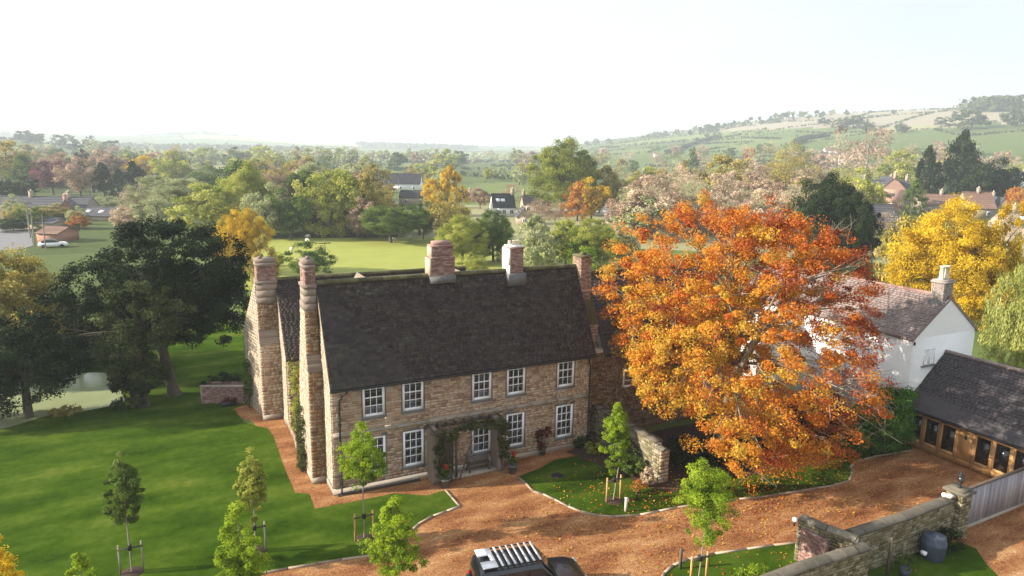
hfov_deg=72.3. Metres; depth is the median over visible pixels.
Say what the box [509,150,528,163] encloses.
tall tree
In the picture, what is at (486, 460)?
bench
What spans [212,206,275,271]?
broadleaf tree
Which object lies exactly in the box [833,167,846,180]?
bare tree
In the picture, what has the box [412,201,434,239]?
broadleaf tree
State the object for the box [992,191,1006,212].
village house
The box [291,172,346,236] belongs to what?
broadleaf tree
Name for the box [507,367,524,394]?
window
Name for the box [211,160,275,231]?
tall tree
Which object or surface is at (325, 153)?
broadleaf tree
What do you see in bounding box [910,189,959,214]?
village house
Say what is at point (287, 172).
bare tree
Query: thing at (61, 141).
broadleaf tree
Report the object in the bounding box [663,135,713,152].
hedge
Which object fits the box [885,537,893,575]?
post
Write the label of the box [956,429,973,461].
door panel
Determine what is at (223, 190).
broadleaf tree
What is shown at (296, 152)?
tall tree
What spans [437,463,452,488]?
planter
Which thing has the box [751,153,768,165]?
broadleaf tree
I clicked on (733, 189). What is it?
bare tree
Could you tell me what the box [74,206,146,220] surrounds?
village house
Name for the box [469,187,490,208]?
broadleaf tree
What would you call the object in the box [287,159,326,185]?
broadleaf tree
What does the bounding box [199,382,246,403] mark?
raised bed
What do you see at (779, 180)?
broadleaf tree
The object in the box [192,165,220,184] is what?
bare tree
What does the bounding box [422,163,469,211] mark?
tall tree
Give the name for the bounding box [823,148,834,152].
village house
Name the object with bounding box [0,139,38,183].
broadleaf tree
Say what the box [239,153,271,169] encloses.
broadleaf tree
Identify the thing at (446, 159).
tall tree
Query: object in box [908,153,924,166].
broadleaf tree
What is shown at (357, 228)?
broadleaf tree
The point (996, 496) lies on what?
board gate
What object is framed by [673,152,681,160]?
broadleaf tree
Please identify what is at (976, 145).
broadleaf tree
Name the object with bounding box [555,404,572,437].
window
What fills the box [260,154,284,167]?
broadleaf tree
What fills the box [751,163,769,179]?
bare tree
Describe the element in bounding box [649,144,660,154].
bare tree
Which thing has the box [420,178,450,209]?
broadleaf tree
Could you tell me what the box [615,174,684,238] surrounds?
tree
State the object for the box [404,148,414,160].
tall tree
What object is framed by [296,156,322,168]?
tall tree
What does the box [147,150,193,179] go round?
broadleaf tree
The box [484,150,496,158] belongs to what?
tall tree
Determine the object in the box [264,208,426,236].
hedge
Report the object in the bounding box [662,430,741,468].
undergrowth
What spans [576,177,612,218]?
broadleaf tree
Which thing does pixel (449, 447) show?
door
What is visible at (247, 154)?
broadleaf tree
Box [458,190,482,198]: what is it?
hedge
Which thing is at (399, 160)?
tall tree
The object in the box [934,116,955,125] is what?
broadleaf tree
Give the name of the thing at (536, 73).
sky
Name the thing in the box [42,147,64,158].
broadleaf tree
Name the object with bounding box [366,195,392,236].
broadleaf tree
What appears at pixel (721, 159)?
broadleaf tree
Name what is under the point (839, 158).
bare tree
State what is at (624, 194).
bare tree
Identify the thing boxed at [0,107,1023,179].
hedgerows
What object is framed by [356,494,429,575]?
young tree
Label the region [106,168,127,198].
conifer tree
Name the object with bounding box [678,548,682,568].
post
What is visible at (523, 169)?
broadleaf tree
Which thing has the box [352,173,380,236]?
tall tree
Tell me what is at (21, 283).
willow tree
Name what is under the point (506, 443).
climbing rose
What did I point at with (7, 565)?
young tree
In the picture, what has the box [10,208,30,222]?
shrub
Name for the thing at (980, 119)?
broadleaf tree
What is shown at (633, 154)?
bare tree
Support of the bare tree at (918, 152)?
on the terrain at (94, 238)
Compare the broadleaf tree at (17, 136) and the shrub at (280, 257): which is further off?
the broadleaf tree at (17, 136)
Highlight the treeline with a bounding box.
[73,146,532,160]
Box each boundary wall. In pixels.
[760,542,871,575]
[794,514,858,560]
[845,496,956,570]
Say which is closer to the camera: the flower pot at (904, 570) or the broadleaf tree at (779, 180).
the flower pot at (904, 570)
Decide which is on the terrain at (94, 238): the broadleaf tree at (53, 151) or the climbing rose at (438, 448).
the broadleaf tree at (53, 151)
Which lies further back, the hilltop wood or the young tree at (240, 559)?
the hilltop wood
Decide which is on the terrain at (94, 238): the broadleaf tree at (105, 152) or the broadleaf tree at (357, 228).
the broadleaf tree at (105, 152)
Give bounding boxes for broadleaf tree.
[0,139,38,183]
[0,147,21,156]
[0,175,43,195]
[1,206,22,220]
[4,203,23,211]
[10,130,35,142]
[11,204,36,218]
[21,130,44,142]
[26,206,47,227]
[29,133,44,143]
[32,157,60,169]
[34,144,56,157]
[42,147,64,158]
[42,152,76,185]
[45,148,69,160]
[50,134,78,148]
[52,156,99,196]
[59,151,88,171]
[64,148,83,157]
[68,139,92,152]
[79,135,111,146]
[79,149,114,156]
[81,139,107,150]
[102,140,119,145]
[103,153,122,181]
[107,146,123,154]
[110,146,136,158]
[115,152,132,159]
[119,151,136,157]
[119,155,156,179]
[122,153,150,172]
[128,198,185,224]
[143,152,172,165]
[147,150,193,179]
[156,144,189,157]
[162,181,238,235]
[186,165,219,188]
[187,155,205,168]
[193,160,223,176]
[207,177,240,216]
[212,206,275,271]
[225,157,240,165]
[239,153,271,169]
[239,182,285,233]
[241,145,275,160]
[251,149,281,163]
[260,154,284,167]
[265,175,300,203]
[265,185,313,239]
[284,147,309,160]
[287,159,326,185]
[291,155,314,171]
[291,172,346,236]
[294,161,329,188]
[300,146,331,167]
[329,146,358,165]
[331,205,358,235]
[337,154,382,179]
[338,152,358,160]
[346,196,376,237]
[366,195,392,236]
[367,187,396,207]
[368,199,401,236]
[375,150,389,162]
[402,164,422,173]
[409,151,427,162]
[412,163,429,178]
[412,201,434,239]
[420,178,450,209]
[422,173,432,182]
[422,191,472,234]
[423,148,438,162]
[429,166,442,183]
[430,171,440,182]
[434,213,490,261]
[451,151,468,167]
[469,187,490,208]
[471,208,514,261]
[482,168,490,181]
[483,165,496,177]
[496,167,505,178]
[509,165,529,184]
[512,162,531,174]
[525,135,602,213]
[538,218,580,264]
[562,217,619,267]
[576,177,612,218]
[589,148,598,154]
[594,152,610,165]
[598,147,609,154]
[603,188,663,237]
[606,224,641,265]
[622,179,672,197]
[623,166,659,192]
[627,160,639,171]
[627,170,640,177]
[640,166,657,174]
[646,168,678,185]
[665,165,704,187]
[669,176,686,188]
[670,145,683,155]
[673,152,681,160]
[686,152,710,167]
[692,153,751,192]
[695,194,740,233]
[698,143,710,154]
[698,164,707,172]
[699,161,711,168]
[713,132,722,139]
[723,147,735,155]
[726,157,755,176]
[741,164,773,190]
[742,147,757,162]
[742,188,786,228]
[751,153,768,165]
[756,143,774,153]
[764,176,801,188]
[768,181,796,199]
[774,180,807,199]
[782,176,820,245]
[784,184,798,200]
[789,167,826,182]
[790,151,817,168]
[790,175,819,200]
[795,145,806,152]
[807,150,825,160]
[809,154,842,172]
[817,118,832,125]
[830,188,886,274]
[831,118,850,130]
[839,166,889,203]
[841,146,865,161]
[842,115,866,127]
[855,119,875,130]
[871,148,888,160]
[872,149,924,183]
[873,211,934,287]
[880,192,1017,322]
[893,120,911,132]
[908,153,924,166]
[923,150,942,161]
[933,141,946,156]
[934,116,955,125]
[943,161,1011,196]
[949,109,991,129]
[961,200,1023,331]
[971,141,981,151]
[980,157,999,167]
[981,156,1023,197]
[993,151,1013,167]
[995,150,1018,165]
[999,104,1023,126]
[1004,186,1023,209]
[1014,164,1023,170]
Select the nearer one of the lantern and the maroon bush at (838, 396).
the lantern
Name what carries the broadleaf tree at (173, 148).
on the terrain at (94, 238)
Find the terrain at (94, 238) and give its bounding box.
[0,108,1023,430]
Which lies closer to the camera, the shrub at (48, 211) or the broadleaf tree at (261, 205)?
the broadleaf tree at (261, 205)
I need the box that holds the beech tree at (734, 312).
[589,183,912,494]
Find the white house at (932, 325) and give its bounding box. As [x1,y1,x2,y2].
[740,263,977,440]
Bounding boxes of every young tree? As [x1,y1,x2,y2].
[0,534,27,575]
[64,552,96,575]
[100,450,146,575]
[213,500,274,575]
[232,446,267,555]
[335,421,387,543]
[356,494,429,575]
[598,402,630,504]
[672,457,741,575]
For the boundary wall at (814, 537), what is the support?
on the gravel drive
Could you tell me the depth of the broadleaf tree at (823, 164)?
522.51 m
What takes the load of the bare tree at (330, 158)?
on the terrain at (94, 238)
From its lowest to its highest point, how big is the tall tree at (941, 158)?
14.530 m
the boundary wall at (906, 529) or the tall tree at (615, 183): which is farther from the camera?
the tall tree at (615, 183)
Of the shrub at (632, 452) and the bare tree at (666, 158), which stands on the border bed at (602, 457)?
the shrub at (632, 452)
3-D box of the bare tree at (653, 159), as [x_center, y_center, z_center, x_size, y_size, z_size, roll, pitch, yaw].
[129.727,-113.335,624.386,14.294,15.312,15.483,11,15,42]
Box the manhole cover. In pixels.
[551,473,562,477]
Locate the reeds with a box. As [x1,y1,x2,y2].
[47,403,82,417]
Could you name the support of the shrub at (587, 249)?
on the paddock
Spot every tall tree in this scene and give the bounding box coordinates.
[0,154,38,186]
[8,145,33,152]
[17,143,46,159]
[74,149,88,157]
[80,159,95,182]
[87,155,99,166]
[90,153,131,181]
[92,147,111,164]
[160,151,193,169]
[191,147,213,161]
[201,149,220,163]
[203,147,220,157]
[211,159,278,194]
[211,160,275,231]
[220,146,245,164]
[251,158,269,171]
[263,168,285,184]
[267,157,281,167]
[281,168,317,204]
[288,146,303,159]
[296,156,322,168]
[316,168,362,206]
[321,169,365,236]
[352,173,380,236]
[353,170,396,190]
[354,163,394,196]
[368,151,377,159]
[386,152,408,166]
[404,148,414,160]
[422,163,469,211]
[424,153,443,166]
[429,148,463,169]
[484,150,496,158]
[507,148,517,163]
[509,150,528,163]
[514,214,560,266]
[520,151,541,162]
[558,180,597,220]
[589,165,626,203]
[614,158,628,175]
[626,174,658,198]
[666,159,699,179]
[741,159,764,172]
[792,170,871,274]
[839,159,855,177]
[869,185,903,213]
[935,129,988,193]
[936,151,954,165]
[945,135,976,189]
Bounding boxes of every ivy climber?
[242,359,252,407]
[295,405,306,472]
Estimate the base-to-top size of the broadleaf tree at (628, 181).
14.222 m
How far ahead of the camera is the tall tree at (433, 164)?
592.57 m
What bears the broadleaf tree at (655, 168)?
on the terrain at (94, 238)
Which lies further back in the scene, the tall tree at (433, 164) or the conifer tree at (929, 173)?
the tall tree at (433, 164)
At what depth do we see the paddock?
117.63 m
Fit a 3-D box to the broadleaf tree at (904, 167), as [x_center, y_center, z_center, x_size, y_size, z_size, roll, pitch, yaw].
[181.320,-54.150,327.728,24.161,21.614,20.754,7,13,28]
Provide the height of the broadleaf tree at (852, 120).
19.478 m
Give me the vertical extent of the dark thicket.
5.438 m
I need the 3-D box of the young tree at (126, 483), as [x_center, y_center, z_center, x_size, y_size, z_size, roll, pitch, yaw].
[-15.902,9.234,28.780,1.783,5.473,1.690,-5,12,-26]
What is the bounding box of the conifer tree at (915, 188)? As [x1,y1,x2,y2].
[901,179,928,215]
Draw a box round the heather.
[630,479,648,492]
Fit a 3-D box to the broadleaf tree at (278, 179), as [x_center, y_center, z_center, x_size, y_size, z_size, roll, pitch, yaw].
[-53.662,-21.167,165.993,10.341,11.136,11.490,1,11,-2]
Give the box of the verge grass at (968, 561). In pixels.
[867,542,997,575]
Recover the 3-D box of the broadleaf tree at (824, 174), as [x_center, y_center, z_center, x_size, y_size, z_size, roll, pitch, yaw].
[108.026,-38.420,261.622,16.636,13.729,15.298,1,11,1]
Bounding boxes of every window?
[362,387,384,417]
[364,435,385,470]
[402,381,422,410]
[403,429,423,466]
[472,372,490,400]
[472,418,490,453]
[506,412,523,446]
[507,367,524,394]
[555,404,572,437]
[557,361,574,387]
[622,369,634,387]
[922,348,929,364]
[928,348,935,363]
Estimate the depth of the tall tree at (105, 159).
305.25 m
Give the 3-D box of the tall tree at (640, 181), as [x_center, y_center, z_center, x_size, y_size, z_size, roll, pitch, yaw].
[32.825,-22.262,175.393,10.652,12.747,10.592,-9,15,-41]
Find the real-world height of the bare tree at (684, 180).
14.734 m
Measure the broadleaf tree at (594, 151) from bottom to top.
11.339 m
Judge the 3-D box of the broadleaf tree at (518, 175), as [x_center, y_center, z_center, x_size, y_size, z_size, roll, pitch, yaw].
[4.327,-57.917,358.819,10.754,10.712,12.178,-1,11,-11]
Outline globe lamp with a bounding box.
[792,517,796,525]
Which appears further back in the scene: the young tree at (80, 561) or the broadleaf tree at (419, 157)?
the broadleaf tree at (419, 157)
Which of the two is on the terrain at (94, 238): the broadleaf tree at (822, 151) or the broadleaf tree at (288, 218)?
the broadleaf tree at (822, 151)
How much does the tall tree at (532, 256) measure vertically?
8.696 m
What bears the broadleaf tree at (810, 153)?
on the terrain at (94, 238)
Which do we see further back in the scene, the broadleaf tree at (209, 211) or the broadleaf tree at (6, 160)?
the broadleaf tree at (6, 160)
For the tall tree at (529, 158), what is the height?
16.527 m
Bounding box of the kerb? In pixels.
[265,414,913,575]
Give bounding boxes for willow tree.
[0,242,84,364]
[976,263,1023,368]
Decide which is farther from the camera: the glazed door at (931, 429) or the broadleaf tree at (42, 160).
the broadleaf tree at (42, 160)
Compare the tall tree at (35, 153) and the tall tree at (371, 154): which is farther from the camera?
the tall tree at (371, 154)
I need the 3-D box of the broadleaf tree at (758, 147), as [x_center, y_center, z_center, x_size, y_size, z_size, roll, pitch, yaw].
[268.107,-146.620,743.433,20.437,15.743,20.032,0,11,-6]
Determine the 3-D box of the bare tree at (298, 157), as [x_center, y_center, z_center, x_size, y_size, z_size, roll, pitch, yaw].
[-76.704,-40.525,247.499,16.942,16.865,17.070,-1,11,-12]
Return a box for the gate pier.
[942,482,976,540]
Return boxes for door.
[439,435,453,470]
[910,412,922,442]
[922,417,939,448]
[938,423,956,455]
[972,435,992,469]
[991,441,1011,474]
[1011,448,1023,470]
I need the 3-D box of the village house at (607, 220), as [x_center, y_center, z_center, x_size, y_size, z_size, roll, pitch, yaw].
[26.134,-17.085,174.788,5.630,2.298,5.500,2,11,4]
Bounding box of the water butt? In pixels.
[920,530,947,562]
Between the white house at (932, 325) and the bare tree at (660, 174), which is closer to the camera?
the white house at (932, 325)
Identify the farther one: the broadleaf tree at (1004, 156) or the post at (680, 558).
the broadleaf tree at (1004, 156)
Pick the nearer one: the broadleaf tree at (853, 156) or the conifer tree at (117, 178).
the conifer tree at (117, 178)
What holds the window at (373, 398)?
in the farmhouse
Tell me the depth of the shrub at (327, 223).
139.46 m
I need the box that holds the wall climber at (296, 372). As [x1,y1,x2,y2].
[285,357,299,430]
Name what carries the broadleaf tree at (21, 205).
on the terrain at (94, 238)
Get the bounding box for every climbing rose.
[431,419,493,481]
[485,416,512,470]
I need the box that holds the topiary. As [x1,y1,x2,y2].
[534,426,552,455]
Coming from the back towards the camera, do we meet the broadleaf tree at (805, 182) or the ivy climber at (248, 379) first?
the broadleaf tree at (805, 182)
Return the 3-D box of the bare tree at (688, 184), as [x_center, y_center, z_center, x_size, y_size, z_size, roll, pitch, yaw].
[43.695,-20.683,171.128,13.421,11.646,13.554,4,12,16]
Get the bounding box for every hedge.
[196,370,242,387]
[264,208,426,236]
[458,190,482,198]
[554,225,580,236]
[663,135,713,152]
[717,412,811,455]
[793,133,830,144]
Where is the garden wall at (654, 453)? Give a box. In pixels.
[591,403,669,482]
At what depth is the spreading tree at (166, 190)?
147.74 m
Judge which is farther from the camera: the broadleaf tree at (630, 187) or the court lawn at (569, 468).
the broadleaf tree at (630, 187)
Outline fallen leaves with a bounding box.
[415,419,1005,575]
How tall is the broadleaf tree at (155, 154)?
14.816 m
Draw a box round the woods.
[0,109,849,152]
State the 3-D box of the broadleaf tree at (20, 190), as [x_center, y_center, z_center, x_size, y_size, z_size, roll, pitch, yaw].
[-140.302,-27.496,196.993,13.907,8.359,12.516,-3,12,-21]
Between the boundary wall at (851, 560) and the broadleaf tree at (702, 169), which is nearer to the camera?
the boundary wall at (851, 560)
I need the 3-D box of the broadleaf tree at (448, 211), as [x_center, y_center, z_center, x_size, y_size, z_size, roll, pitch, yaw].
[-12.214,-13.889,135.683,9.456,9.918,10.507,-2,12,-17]
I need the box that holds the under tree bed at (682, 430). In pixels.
[651,407,881,482]
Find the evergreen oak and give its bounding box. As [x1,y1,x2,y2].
[33,215,252,396]
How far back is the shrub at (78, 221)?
143.79 m
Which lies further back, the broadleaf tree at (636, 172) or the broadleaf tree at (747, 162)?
the broadleaf tree at (747, 162)
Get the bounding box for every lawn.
[0,401,457,575]
[17,322,247,420]
[519,443,911,516]
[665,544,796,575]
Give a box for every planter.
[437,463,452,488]
[506,450,519,473]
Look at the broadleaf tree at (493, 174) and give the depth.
420.80 m
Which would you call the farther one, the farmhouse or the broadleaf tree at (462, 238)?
the broadleaf tree at (462, 238)
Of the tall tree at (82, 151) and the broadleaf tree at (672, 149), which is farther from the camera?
the broadleaf tree at (672, 149)
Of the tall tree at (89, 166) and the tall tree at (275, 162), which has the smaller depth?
the tall tree at (89, 166)
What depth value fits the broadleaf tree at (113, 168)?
310.65 m
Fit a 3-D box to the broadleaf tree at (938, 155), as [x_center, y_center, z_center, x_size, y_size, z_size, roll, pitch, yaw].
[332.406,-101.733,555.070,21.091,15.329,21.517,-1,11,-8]
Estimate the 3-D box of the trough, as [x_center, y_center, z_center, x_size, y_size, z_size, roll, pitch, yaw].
[-19.471,7.789,48.230,1.082,0.676,0.523,-3,12,-20]
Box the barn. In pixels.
[382,173,422,190]
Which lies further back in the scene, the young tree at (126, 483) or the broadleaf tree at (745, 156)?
the broadleaf tree at (745, 156)
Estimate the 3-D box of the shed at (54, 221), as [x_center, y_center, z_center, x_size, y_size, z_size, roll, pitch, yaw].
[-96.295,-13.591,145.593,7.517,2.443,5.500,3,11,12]
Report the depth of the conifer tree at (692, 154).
482.03 m
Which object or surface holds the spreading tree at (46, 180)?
on the terrain at (94, 238)
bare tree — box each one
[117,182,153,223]
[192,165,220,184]
[245,157,293,185]
[257,172,280,196]
[271,150,307,171]
[280,163,300,174]
[318,156,338,169]
[500,183,522,210]
[521,198,554,220]
[543,200,566,227]
[604,152,617,168]
[617,165,631,179]
[619,182,649,200]
[628,150,636,159]
[630,182,663,202]
[648,167,682,192]
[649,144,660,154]
[651,153,666,167]
[658,162,671,176]
[660,152,673,165]
[668,165,706,194]
[669,153,684,168]
[675,179,711,199]
[676,184,721,233]
[698,147,708,156]
[708,163,732,188]
[720,179,756,207]
[728,187,753,200]
[731,199,769,227]
[750,189,792,220]
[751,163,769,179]
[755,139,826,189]
[757,142,776,157]
[772,149,793,161]
[780,185,810,208]
[783,148,822,188]
[824,137,856,176]
[829,167,855,184]
[832,124,897,176]
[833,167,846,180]
[848,180,871,198]
[856,167,880,181]
[871,210,898,244]
[891,148,914,155]
[905,148,925,156]
[993,213,1023,249]
[1010,157,1023,166]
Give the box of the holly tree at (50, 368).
[0,305,91,419]
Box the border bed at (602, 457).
[566,441,682,491]
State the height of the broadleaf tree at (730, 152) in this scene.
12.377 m
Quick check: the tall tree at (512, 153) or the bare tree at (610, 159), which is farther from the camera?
the tall tree at (512, 153)
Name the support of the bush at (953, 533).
on the verge grass at (968, 561)
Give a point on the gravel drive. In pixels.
(479, 497)
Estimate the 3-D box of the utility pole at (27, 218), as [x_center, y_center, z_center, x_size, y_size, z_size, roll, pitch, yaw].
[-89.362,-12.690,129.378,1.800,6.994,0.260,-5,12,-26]
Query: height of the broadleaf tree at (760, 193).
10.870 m
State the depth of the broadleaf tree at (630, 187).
176.75 m
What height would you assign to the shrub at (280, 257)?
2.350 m
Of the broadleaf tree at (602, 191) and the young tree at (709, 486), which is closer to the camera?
the young tree at (709, 486)
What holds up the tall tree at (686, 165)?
on the terrain at (94, 238)
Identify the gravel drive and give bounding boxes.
[233,403,1023,575]
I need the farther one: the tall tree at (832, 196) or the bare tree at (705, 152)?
the bare tree at (705, 152)
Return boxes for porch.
[425,413,506,484]
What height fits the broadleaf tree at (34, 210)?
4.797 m
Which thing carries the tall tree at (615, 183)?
on the terrain at (94, 238)
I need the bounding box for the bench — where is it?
[466,451,490,473]
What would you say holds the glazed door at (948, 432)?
in the garden building
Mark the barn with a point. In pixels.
(409, 181)
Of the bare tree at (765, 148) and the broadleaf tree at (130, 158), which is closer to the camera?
the broadleaf tree at (130, 158)
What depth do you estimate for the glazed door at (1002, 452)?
38.84 m
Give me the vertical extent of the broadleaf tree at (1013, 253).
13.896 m
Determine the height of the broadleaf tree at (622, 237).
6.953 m
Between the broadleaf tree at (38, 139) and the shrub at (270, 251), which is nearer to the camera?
the shrub at (270, 251)
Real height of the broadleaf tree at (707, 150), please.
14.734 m
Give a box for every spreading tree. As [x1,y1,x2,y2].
[27,160,71,194]
[121,175,210,212]
[357,204,430,242]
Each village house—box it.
[0,189,100,209]
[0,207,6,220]
[52,193,78,217]
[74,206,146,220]
[489,187,515,215]
[514,205,531,224]
[520,189,550,212]
[594,202,617,214]
[600,201,610,215]
[605,215,618,224]
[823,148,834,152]
[864,173,909,209]
[869,204,898,230]
[878,171,906,209]
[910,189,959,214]
[958,186,996,218]
[987,203,1023,242]
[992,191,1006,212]
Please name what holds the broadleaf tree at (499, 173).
on the terrain at (94, 238)
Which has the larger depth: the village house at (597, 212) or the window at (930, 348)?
the village house at (597, 212)
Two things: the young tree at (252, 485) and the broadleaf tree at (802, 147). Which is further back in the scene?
the broadleaf tree at (802, 147)
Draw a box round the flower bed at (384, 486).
[338,478,421,496]
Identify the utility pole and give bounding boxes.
[20,200,30,237]
[25,211,36,245]
[36,215,48,249]
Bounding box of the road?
[0,229,32,249]
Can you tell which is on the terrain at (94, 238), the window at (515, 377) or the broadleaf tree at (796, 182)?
the broadleaf tree at (796, 182)
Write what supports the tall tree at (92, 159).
on the terrain at (94, 238)
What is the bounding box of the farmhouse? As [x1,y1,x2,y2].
[298,240,598,495]
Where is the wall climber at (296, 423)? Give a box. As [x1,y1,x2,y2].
[294,412,301,437]
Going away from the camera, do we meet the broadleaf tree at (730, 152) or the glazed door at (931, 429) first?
the glazed door at (931, 429)
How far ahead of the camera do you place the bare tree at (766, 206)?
151.18 m
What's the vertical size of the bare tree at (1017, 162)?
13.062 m
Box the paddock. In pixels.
[226,238,625,289]
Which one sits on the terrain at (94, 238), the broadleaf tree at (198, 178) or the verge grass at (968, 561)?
the broadleaf tree at (198, 178)
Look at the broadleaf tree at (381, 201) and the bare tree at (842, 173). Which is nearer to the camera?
the broadleaf tree at (381, 201)
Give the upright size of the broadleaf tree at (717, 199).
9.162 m
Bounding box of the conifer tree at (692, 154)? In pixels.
[687,147,699,169]
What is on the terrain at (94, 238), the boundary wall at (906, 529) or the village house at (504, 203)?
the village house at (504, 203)
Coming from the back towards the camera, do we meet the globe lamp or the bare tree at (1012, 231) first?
the bare tree at (1012, 231)
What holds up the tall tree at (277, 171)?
on the terrain at (94, 238)
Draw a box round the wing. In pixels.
[589,263,725,437]
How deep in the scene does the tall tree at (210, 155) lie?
601.11 m
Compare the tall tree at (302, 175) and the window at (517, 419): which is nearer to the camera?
the window at (517, 419)
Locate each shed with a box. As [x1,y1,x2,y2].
[23,217,73,228]
[34,226,79,241]
[398,190,429,205]
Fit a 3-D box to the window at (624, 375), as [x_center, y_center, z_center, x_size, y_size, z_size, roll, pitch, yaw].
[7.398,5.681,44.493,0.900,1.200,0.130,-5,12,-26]
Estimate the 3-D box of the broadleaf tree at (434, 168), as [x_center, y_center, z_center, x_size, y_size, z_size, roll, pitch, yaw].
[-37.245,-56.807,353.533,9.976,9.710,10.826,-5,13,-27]
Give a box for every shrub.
[0,193,24,211]
[0,218,29,230]
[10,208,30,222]
[29,203,71,216]
[64,205,87,227]
[65,211,91,228]
[95,194,124,206]
[109,205,147,226]
[245,234,281,285]
[273,251,285,264]
[283,240,337,273]
[312,211,335,231]
[333,195,359,235]
[408,202,433,229]
[455,253,489,270]
[563,238,602,269]
[573,434,591,448]
[584,441,603,454]
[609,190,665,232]
[614,431,640,464]
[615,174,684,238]
[620,453,643,476]
[640,466,655,486]
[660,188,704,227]
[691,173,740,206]
[707,191,725,212]
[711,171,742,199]
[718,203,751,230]
[732,562,769,575]
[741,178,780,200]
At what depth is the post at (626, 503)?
34.90 m
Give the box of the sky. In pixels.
[0,0,1023,147]
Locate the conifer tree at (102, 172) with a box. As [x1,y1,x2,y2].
[90,162,119,196]
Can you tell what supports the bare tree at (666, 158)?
on the terrain at (94, 238)
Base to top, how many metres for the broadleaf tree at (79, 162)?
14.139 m
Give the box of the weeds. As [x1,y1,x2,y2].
[891,553,917,568]
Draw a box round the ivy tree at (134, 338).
[87,275,197,406]
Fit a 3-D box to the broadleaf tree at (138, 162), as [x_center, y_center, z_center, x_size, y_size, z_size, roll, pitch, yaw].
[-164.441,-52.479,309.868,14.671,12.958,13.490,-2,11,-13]
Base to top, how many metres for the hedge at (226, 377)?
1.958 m
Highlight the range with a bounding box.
[243,256,465,426]
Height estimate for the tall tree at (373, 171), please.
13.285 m
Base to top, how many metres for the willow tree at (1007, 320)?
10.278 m
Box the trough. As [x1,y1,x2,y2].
[221,396,236,406]
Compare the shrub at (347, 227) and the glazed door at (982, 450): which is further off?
the shrub at (347, 227)
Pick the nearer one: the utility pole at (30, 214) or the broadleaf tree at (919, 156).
the utility pole at (30, 214)
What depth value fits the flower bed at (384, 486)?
37.01 m
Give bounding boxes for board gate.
[967,467,1023,527]
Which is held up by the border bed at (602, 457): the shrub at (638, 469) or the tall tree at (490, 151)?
the shrub at (638, 469)
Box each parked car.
[38,238,67,247]
[466,541,586,575]
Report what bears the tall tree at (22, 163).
on the terrain at (94, 238)
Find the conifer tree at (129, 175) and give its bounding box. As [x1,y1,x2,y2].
[118,160,151,197]
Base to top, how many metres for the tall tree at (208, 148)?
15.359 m
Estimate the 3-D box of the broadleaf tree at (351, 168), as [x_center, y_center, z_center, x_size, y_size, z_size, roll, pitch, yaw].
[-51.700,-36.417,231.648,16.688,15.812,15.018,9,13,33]
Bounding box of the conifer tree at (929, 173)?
[911,144,942,193]
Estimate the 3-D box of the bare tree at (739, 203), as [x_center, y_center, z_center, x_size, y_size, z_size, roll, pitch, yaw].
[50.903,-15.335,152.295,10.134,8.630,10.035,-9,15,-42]
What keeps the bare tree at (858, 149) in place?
on the terrain at (94, 238)
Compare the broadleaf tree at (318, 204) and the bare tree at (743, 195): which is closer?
the broadleaf tree at (318, 204)
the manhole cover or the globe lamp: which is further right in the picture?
the globe lamp
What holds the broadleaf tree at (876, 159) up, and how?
on the terrain at (94, 238)
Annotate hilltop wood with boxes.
[953,94,1023,111]
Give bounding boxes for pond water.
[0,373,124,428]
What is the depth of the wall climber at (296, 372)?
43.68 m
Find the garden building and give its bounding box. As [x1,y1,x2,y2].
[904,350,1023,477]
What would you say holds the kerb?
on the gravel drive
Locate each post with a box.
[624,497,628,511]
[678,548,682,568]
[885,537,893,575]
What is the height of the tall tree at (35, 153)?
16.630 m
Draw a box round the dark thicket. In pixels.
[35,309,143,370]
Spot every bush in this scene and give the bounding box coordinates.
[106,353,156,409]
[787,387,845,447]
[834,384,918,456]
[937,526,966,551]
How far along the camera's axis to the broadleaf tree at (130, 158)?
351.77 m
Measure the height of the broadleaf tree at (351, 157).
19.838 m
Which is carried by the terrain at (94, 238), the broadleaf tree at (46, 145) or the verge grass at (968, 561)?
the broadleaf tree at (46, 145)
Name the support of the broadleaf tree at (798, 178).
on the terrain at (94, 238)
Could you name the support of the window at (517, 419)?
in the farmhouse
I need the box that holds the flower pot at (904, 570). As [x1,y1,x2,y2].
[899,560,911,575]
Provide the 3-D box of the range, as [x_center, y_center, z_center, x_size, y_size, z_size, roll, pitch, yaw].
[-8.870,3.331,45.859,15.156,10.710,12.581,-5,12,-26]
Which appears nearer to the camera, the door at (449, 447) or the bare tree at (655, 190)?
the door at (449, 447)
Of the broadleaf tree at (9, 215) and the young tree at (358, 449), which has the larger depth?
the broadleaf tree at (9, 215)
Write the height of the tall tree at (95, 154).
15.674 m
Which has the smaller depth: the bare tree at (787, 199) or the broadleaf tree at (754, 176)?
the bare tree at (787, 199)
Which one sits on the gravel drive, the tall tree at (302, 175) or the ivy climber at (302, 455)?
the ivy climber at (302, 455)
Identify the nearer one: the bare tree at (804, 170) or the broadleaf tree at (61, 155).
the bare tree at (804, 170)
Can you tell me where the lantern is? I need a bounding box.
[958,471,964,487]
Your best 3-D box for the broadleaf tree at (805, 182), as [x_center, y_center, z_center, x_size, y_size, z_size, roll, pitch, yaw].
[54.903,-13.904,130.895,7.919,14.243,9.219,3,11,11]

